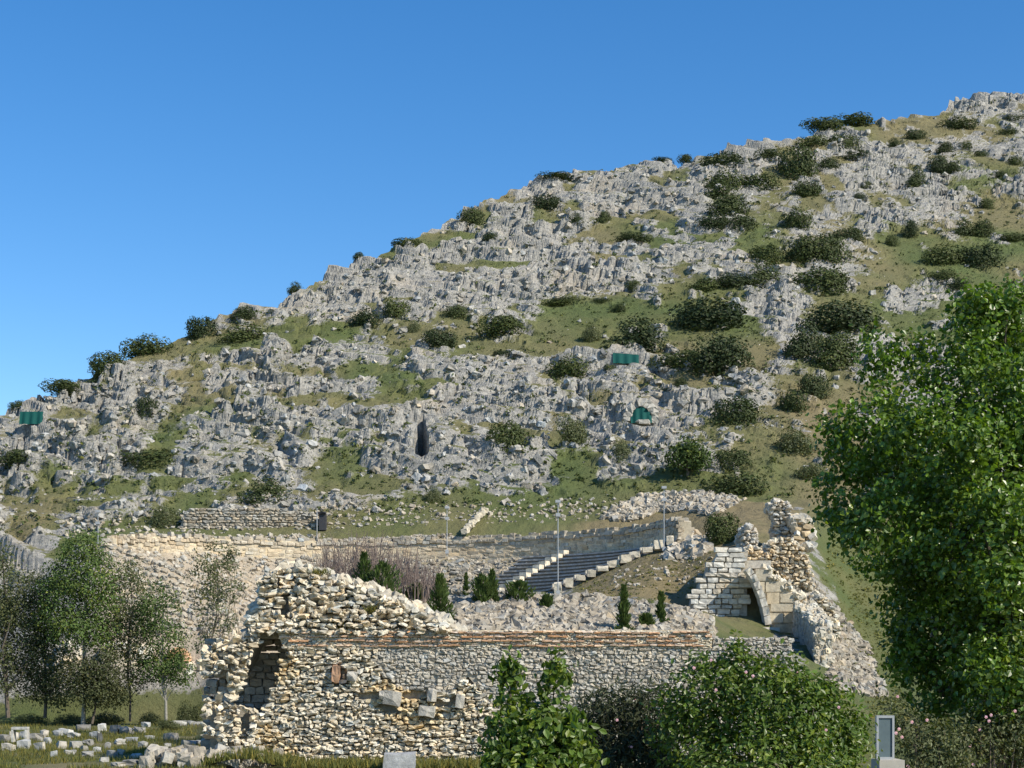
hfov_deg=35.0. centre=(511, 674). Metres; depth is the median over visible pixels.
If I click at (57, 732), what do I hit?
marble block
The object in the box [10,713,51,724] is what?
shrub
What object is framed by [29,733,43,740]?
marble block
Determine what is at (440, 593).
young conifer
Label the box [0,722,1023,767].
ground
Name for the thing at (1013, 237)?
hill bush
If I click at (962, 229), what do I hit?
hill bush
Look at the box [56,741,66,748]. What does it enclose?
marble block
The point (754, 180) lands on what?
hill bush
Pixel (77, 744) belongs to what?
marble block
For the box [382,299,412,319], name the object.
hill bush
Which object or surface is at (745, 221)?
hill bush
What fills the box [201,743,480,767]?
wall foot grass
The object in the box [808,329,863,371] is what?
hill bush
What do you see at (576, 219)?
hill bush
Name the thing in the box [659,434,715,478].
bush
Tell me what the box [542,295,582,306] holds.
hill bush
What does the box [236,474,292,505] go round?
hill bush
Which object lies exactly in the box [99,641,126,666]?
ruin pier
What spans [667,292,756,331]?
hill bush
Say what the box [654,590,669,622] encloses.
young conifer
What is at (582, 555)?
ancient theatre
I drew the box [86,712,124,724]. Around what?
shrub
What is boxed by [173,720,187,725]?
marble block
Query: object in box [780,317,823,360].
hill bush
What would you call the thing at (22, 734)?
marble block
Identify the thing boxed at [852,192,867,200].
hill bush
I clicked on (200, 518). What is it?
terrace wall
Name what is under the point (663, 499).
lamp post
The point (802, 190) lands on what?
hill bush
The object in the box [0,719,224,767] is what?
meadow grass
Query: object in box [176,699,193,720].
shrub
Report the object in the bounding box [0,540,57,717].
grove tree
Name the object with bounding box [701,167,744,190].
hill bush
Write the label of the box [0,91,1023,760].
hill
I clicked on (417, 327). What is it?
hill bush
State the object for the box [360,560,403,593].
young conifer
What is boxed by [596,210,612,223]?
hill bush
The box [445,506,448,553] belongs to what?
lamp post
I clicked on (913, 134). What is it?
hill bush
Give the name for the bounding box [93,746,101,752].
marble block
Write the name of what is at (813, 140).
hill bush
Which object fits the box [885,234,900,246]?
hill bush
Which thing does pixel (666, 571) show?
scattered stones
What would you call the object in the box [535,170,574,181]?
hill bush
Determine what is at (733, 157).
hill bush
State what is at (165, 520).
hill bush
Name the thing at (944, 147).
hill bush
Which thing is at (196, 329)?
hill bush
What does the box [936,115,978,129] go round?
hill bush
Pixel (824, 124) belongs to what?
hill bush
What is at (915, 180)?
hill bush
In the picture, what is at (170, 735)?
marble block
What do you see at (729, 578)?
vaulted entrance
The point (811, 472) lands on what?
hill bush
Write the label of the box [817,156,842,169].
hill bush
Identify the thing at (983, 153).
hill bush
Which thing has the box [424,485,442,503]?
hill bush
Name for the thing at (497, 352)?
hill bush
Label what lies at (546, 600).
shrub
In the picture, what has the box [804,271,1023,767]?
broadleaf tree
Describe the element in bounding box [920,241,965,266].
hill bush
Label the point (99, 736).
marble block
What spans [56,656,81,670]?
ruin pier
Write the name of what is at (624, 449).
hill bush
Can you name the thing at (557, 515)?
lamp post
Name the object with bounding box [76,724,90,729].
marble block
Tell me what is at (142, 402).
hill bush
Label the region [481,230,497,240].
hill bush
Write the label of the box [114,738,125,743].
marble block
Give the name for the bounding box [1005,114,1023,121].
hill bush
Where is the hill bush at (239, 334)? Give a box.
[215,320,268,343]
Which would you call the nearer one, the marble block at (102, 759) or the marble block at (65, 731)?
the marble block at (102, 759)
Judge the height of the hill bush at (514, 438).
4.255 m
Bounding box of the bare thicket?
[306,526,442,601]
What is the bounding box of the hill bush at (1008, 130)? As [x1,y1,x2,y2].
[996,126,1018,134]
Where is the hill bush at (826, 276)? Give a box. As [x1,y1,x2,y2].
[787,264,850,296]
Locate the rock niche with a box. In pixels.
[621,398,658,424]
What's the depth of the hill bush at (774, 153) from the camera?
232.09 m
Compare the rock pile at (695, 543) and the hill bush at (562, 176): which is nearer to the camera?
the rock pile at (695, 543)
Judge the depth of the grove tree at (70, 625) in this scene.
94.48 m
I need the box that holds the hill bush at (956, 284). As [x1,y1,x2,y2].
[944,277,972,290]
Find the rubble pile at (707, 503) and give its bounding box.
[599,489,746,521]
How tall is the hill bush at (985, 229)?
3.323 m
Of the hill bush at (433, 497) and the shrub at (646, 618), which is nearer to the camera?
the shrub at (646, 618)
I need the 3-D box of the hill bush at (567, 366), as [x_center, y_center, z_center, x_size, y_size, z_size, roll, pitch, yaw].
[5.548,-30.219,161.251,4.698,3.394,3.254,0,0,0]
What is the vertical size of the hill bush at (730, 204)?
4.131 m
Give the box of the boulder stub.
[734,523,758,547]
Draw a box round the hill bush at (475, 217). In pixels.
[456,206,483,231]
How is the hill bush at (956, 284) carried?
on the hill
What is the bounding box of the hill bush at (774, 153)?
[753,147,785,161]
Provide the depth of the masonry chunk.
100.43 m
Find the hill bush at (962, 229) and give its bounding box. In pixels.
[949,218,978,236]
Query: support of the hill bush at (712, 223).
on the hill
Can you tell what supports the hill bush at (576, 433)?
on the hill
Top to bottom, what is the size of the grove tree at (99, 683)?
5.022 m
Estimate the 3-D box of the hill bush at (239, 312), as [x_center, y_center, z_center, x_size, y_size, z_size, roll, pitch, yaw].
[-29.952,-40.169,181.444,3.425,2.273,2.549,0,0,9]
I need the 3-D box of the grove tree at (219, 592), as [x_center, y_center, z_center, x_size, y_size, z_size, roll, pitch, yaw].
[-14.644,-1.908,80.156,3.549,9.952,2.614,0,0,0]
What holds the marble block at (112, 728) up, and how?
on the hill
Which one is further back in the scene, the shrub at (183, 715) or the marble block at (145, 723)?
the shrub at (183, 715)
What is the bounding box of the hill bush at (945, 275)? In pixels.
[924,268,956,283]
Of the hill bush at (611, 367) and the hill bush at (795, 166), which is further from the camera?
the hill bush at (795, 166)
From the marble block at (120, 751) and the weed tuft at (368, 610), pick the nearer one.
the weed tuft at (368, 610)
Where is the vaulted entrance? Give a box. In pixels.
[686,547,837,667]
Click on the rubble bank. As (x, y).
(845, 656)
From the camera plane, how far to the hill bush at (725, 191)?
215.41 m
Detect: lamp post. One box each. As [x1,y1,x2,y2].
[95,510,100,523]
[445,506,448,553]
[555,500,560,593]
[661,486,666,551]
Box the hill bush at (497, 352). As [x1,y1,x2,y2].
[492,350,510,356]
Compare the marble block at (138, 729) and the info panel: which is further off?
the marble block at (138, 729)
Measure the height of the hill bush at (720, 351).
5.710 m
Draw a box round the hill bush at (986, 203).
[978,197,994,209]
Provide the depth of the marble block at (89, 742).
69.43 m
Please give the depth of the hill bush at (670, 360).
158.79 m
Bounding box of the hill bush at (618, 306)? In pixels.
[609,303,627,312]
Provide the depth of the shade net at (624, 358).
162.21 m
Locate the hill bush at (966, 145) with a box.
[956,141,971,149]
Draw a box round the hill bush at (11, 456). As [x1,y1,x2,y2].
[0,448,35,471]
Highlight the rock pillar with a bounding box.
[763,498,792,538]
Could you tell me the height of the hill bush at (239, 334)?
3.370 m
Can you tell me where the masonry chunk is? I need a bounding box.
[742,537,814,591]
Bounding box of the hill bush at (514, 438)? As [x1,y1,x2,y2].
[485,419,532,454]
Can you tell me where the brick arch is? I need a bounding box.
[170,647,190,670]
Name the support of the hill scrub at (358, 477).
on the hill
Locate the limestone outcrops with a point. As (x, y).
(538, 458)
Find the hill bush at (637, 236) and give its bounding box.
[613,231,653,243]
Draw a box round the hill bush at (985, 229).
[968,218,996,237]
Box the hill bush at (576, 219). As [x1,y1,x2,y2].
[567,211,583,225]
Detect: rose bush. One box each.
[869,687,985,767]
[941,691,1023,767]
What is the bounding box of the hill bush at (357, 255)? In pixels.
[352,252,363,259]
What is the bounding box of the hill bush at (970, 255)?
[955,243,1007,271]
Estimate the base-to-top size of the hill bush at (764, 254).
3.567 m
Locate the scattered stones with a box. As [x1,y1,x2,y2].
[602,555,713,590]
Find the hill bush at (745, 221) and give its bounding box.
[716,213,756,233]
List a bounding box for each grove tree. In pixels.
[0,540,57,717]
[8,567,80,717]
[27,527,131,723]
[50,638,136,723]
[87,556,159,721]
[124,576,198,720]
[182,537,248,729]
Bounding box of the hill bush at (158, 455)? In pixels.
[113,448,176,470]
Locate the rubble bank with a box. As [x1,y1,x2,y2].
[787,578,888,698]
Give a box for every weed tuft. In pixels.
[306,565,333,575]
[329,620,356,630]
[363,604,379,613]
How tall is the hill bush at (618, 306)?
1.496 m
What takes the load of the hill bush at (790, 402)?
on the hill
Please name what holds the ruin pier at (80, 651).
on the hill
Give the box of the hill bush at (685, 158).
[676,154,692,165]
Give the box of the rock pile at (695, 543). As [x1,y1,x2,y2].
[660,527,713,559]
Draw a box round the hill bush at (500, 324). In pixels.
[472,314,528,338]
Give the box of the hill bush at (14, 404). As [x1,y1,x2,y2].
[7,400,23,411]
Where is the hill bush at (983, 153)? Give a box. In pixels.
[974,150,989,156]
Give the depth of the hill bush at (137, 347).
175.28 m
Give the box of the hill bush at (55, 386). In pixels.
[37,378,83,396]
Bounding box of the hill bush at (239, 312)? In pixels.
[229,305,257,323]
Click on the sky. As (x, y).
(163, 163)
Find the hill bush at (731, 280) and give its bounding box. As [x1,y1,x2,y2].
[716,271,755,287]
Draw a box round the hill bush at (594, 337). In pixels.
[581,323,600,342]
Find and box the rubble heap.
[420,589,717,637]
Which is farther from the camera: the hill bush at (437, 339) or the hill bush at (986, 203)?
the hill bush at (986, 203)
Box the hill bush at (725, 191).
[702,178,739,198]
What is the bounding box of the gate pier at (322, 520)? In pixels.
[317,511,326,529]
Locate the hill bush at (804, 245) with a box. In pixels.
[777,234,825,266]
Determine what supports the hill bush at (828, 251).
on the hill
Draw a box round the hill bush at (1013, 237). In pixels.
[998,232,1023,241]
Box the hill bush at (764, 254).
[748,243,785,263]
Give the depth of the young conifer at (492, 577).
65.13 m
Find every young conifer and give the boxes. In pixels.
[352,551,372,582]
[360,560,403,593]
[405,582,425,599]
[427,572,456,619]
[462,572,470,594]
[470,572,494,602]
[486,568,499,601]
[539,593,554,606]
[613,583,635,629]
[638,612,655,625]
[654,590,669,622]
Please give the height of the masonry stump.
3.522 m
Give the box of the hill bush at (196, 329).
[183,316,219,339]
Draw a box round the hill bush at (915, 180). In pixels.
[905,164,927,189]
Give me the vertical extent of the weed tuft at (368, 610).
0.502 m
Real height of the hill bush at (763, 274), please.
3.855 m
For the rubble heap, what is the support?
on the hill
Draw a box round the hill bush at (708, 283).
[686,276,727,291]
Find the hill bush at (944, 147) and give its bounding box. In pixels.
[935,141,955,154]
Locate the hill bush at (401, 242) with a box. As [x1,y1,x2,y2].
[390,237,428,246]
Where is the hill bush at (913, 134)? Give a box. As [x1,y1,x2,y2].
[904,129,928,139]
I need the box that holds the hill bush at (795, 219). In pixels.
[778,204,813,230]
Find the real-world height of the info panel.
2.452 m
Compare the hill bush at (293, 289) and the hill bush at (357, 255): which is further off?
the hill bush at (357, 255)
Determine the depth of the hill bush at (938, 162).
227.68 m
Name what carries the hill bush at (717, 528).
on the hill
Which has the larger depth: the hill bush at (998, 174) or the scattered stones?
the hill bush at (998, 174)
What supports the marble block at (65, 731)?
on the hill
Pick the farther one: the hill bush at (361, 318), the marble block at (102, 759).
the hill bush at (361, 318)
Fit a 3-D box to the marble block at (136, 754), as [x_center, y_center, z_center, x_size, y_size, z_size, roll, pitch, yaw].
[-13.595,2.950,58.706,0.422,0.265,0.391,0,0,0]
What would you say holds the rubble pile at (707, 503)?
on the hill
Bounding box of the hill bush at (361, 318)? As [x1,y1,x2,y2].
[347,306,383,328]
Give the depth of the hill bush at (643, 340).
163.75 m
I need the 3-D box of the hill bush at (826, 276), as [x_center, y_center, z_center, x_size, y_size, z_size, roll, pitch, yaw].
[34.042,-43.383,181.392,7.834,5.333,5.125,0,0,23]
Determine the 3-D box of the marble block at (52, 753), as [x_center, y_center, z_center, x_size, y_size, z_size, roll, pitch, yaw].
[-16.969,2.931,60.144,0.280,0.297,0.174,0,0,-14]
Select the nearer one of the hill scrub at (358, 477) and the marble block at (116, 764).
the marble block at (116, 764)
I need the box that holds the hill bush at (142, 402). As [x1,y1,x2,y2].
[134,393,161,418]
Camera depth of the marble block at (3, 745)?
64.80 m
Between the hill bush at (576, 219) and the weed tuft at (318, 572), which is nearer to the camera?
the weed tuft at (318, 572)
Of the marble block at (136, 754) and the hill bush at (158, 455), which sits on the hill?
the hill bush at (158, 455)
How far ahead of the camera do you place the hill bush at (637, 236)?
199.70 m
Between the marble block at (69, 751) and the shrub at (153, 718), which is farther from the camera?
the shrub at (153, 718)
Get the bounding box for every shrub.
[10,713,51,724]
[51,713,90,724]
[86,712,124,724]
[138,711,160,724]
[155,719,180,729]
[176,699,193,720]
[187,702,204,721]
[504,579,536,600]
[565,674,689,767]
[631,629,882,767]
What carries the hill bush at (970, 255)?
on the hill
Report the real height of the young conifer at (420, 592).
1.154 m
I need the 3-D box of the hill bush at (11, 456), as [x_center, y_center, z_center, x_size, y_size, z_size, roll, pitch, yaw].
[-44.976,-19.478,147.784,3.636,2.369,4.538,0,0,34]
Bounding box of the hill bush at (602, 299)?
[591,297,611,302]
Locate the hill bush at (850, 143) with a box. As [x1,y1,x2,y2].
[827,133,862,150]
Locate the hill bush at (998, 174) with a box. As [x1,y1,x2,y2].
[994,169,1007,177]
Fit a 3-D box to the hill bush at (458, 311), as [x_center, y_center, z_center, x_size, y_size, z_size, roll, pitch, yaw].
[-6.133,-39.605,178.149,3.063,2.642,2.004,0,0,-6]
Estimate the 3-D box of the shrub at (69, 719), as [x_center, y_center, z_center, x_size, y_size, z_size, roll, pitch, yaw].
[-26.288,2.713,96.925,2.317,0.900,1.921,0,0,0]
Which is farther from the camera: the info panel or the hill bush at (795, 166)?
the hill bush at (795, 166)
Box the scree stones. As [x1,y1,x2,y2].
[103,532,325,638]
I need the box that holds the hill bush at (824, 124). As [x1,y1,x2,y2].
[799,116,847,134]
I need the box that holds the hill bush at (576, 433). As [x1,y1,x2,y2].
[556,412,590,447]
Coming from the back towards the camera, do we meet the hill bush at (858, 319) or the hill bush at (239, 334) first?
the hill bush at (239, 334)
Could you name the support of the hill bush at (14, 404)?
on the hill
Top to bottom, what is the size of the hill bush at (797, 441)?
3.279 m
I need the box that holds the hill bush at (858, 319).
[802,298,884,338]
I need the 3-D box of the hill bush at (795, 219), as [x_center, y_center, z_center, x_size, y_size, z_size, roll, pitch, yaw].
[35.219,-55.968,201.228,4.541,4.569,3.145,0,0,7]
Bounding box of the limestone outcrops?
[0,98,1023,535]
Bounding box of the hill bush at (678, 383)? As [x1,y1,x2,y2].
[671,378,689,387]
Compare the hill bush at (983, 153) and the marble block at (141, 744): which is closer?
the marble block at (141, 744)
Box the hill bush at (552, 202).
[525,192,561,211]
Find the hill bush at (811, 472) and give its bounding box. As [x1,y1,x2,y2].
[792,462,830,481]
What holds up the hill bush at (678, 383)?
on the hill
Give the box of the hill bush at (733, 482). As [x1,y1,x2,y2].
[702,468,768,496]
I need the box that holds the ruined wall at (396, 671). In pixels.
[196,559,794,763]
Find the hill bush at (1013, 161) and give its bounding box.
[1007,155,1023,164]
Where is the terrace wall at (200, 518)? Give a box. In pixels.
[177,508,318,528]
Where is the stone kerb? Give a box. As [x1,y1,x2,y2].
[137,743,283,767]
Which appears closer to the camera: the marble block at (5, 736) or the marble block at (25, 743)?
the marble block at (25, 743)
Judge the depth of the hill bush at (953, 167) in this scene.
227.43 m
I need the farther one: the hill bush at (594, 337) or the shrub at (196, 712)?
the hill bush at (594, 337)
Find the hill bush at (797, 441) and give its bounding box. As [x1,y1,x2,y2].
[775,427,816,456]
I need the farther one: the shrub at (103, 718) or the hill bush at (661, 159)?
the hill bush at (661, 159)
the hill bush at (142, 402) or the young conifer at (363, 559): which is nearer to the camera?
the young conifer at (363, 559)
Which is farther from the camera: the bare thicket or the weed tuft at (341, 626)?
the bare thicket
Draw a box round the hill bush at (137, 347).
[119,333,173,358]
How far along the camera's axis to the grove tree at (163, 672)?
94.70 m
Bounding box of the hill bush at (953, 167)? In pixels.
[940,161,961,173]
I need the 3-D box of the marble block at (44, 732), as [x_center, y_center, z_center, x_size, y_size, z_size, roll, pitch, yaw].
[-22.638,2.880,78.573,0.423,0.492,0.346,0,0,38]
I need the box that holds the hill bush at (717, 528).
[702,511,742,546]
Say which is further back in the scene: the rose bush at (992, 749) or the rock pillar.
the rock pillar
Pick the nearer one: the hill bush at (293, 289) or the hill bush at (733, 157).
the hill bush at (293, 289)
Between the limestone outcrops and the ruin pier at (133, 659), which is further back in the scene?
the limestone outcrops
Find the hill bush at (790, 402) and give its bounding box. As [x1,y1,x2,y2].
[775,387,810,413]
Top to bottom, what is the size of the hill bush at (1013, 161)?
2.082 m
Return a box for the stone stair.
[461,507,488,533]
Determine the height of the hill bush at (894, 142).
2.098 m
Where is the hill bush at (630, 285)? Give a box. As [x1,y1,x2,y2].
[624,279,639,292]
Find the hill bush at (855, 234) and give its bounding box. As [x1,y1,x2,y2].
[833,226,867,242]
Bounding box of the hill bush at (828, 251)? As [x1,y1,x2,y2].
[812,231,853,264]
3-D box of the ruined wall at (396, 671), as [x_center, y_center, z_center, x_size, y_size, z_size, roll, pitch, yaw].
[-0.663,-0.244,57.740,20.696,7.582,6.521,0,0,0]
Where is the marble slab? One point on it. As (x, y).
(399, 760)
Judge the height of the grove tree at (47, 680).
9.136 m
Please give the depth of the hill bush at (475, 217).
210.42 m
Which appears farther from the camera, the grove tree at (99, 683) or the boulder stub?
the boulder stub
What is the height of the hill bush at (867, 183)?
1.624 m
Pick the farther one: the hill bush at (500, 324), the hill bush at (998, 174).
the hill bush at (998, 174)
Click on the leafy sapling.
(534, 739)
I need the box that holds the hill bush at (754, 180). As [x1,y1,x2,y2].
[736,172,783,192]
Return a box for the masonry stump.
[806,589,841,638]
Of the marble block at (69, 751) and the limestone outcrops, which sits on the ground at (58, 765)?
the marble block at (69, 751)
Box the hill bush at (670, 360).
[649,347,710,372]
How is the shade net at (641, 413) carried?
hanging from the rock niche
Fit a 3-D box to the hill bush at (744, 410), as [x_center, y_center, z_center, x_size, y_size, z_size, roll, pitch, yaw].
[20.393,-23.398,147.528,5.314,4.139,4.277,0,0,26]
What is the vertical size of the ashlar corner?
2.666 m
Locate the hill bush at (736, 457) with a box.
[714,448,755,471]
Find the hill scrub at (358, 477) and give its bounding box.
[0,95,1023,537]
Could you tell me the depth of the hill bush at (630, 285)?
183.62 m
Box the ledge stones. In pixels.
[57,497,635,538]
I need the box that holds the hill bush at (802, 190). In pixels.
[792,178,825,197]
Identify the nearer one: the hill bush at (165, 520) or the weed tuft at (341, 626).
the weed tuft at (341, 626)
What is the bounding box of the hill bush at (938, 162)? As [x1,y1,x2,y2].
[926,154,948,174]
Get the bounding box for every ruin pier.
[54,639,81,668]
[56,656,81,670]
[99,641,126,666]
[126,644,153,668]
[185,662,204,674]
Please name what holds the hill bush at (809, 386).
on the hill
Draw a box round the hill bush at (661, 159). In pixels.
[651,156,674,163]
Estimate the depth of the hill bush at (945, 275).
185.51 m
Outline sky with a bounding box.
[0,0,1023,415]
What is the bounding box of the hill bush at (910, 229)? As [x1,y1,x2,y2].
[901,219,919,238]
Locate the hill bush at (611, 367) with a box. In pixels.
[604,363,617,372]
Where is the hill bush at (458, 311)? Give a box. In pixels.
[442,303,468,319]
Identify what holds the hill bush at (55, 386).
on the hill
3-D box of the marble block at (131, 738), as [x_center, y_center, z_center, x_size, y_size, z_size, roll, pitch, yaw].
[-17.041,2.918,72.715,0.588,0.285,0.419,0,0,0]
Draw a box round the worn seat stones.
[330,533,525,594]
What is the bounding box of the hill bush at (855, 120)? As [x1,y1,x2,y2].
[833,111,877,126]
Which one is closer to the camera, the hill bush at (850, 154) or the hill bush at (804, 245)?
the hill bush at (804, 245)
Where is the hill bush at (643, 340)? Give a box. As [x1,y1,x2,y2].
[600,312,669,352]
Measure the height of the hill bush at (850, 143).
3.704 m
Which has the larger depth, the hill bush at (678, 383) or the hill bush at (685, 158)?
the hill bush at (685, 158)
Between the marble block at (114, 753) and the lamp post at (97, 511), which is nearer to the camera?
the marble block at (114, 753)
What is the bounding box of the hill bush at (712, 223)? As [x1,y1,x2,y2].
[694,212,729,231]
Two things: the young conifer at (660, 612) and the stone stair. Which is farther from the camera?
the stone stair
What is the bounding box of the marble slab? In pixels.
[383,751,415,767]
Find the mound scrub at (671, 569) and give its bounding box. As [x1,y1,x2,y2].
[573,545,712,601]
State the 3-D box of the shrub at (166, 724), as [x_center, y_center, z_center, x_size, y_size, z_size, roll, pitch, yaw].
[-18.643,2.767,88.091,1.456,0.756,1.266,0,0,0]
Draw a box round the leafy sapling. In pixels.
[473,644,609,767]
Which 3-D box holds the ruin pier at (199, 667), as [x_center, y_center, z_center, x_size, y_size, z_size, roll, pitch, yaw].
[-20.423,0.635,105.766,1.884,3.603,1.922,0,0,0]
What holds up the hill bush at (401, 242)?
on the hill
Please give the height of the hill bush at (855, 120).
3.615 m
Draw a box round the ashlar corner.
[785,513,817,552]
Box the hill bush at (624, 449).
[612,439,632,465]
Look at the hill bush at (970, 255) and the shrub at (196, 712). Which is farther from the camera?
the hill bush at (970, 255)
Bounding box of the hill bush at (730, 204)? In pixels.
[702,193,753,215]
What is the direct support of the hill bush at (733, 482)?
on the hill
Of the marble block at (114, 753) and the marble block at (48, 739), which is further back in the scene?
the marble block at (48, 739)
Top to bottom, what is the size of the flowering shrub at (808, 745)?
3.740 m
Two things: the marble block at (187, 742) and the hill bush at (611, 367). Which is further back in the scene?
the hill bush at (611, 367)
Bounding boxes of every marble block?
[0,734,9,741]
[0,743,15,750]
[17,739,30,748]
[19,731,29,738]
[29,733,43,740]
[33,742,45,749]
[40,729,48,736]
[43,737,51,741]
[50,750,57,755]
[52,730,62,735]
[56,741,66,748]
[59,728,73,734]
[64,750,76,754]
[67,732,80,737]
[69,741,82,747]
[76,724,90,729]
[81,751,93,756]
[82,739,93,745]
[89,731,99,736]
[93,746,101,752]
[97,732,102,741]
[98,723,106,730]
[99,757,108,761]
[105,742,110,748]
[106,750,117,757]
[109,725,120,732]
[110,762,125,766]
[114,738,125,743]
[117,749,124,753]
[118,726,133,733]
[122,759,138,764]
[125,737,137,741]
[130,753,141,758]
[133,726,145,732]
[138,741,147,747]
[141,722,150,726]
[163,733,178,740]
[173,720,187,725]
[181,740,197,744]
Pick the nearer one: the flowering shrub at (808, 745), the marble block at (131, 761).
the flowering shrub at (808, 745)
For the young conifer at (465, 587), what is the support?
on the hill
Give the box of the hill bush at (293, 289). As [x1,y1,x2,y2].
[287,280,303,294]
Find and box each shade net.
[19,412,42,423]
[613,353,638,363]
[631,407,651,422]
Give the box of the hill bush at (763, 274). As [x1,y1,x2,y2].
[745,260,785,287]
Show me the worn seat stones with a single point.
(458, 590)
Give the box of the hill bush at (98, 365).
[88,350,128,377]
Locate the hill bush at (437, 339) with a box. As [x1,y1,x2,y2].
[421,326,457,347]
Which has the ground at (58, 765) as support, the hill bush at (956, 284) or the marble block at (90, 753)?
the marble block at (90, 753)
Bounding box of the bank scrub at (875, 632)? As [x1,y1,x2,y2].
[822,520,903,717]
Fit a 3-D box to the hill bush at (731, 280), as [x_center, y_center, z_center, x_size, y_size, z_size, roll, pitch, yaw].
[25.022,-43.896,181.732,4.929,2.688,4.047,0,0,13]
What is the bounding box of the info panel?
[871,715,904,767]
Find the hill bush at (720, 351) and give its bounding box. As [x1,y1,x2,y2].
[685,333,755,377]
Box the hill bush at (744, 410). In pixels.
[707,394,764,426]
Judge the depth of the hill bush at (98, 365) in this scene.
169.66 m
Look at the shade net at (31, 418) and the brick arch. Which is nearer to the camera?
the brick arch
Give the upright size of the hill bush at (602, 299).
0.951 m
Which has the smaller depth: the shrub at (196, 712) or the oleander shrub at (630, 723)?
the oleander shrub at (630, 723)
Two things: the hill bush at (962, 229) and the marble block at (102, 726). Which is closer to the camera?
the marble block at (102, 726)
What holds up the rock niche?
on the hill
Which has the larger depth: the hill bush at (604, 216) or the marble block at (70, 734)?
the hill bush at (604, 216)
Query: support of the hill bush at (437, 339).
on the hill
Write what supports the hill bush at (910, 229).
on the hill
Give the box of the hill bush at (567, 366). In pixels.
[544,353,591,378]
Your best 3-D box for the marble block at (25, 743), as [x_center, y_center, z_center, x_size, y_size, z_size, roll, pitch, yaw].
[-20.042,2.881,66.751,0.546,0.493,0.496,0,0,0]
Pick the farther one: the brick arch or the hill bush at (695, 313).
the hill bush at (695, 313)
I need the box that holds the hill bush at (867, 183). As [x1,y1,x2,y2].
[860,181,871,188]
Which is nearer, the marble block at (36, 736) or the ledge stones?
the marble block at (36, 736)
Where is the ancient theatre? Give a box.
[101,516,690,592]
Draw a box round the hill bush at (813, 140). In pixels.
[794,134,832,147]
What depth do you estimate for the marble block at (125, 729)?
83.77 m
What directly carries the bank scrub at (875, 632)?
on the hill
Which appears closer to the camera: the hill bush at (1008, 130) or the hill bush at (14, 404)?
the hill bush at (14, 404)
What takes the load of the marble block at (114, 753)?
on the ground at (58, 765)
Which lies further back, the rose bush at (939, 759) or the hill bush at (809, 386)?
the hill bush at (809, 386)
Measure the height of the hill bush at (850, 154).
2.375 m
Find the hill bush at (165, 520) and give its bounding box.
[150,502,179,529]
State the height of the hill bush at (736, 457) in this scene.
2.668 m
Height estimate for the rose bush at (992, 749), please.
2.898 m
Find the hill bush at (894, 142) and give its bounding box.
[887,138,900,146]
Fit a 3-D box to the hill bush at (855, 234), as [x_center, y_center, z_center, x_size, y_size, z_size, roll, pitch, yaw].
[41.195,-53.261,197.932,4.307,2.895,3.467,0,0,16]
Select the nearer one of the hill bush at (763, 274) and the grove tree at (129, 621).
the grove tree at (129, 621)
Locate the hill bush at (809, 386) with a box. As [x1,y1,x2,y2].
[796,372,834,399]
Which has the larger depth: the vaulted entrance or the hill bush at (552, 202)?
the hill bush at (552, 202)
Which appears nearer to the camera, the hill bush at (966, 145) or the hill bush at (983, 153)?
the hill bush at (983, 153)
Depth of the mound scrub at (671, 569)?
102.59 m
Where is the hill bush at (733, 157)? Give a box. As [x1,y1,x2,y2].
[698,150,750,168]
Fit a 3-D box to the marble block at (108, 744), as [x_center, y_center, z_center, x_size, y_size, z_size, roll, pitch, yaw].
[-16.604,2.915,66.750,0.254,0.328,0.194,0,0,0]
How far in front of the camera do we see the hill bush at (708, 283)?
180.43 m
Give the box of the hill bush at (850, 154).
[834,149,876,161]
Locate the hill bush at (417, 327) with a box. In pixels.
[408,320,421,332]
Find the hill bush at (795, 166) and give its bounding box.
[777,142,822,180]
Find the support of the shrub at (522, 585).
on the rubble heap

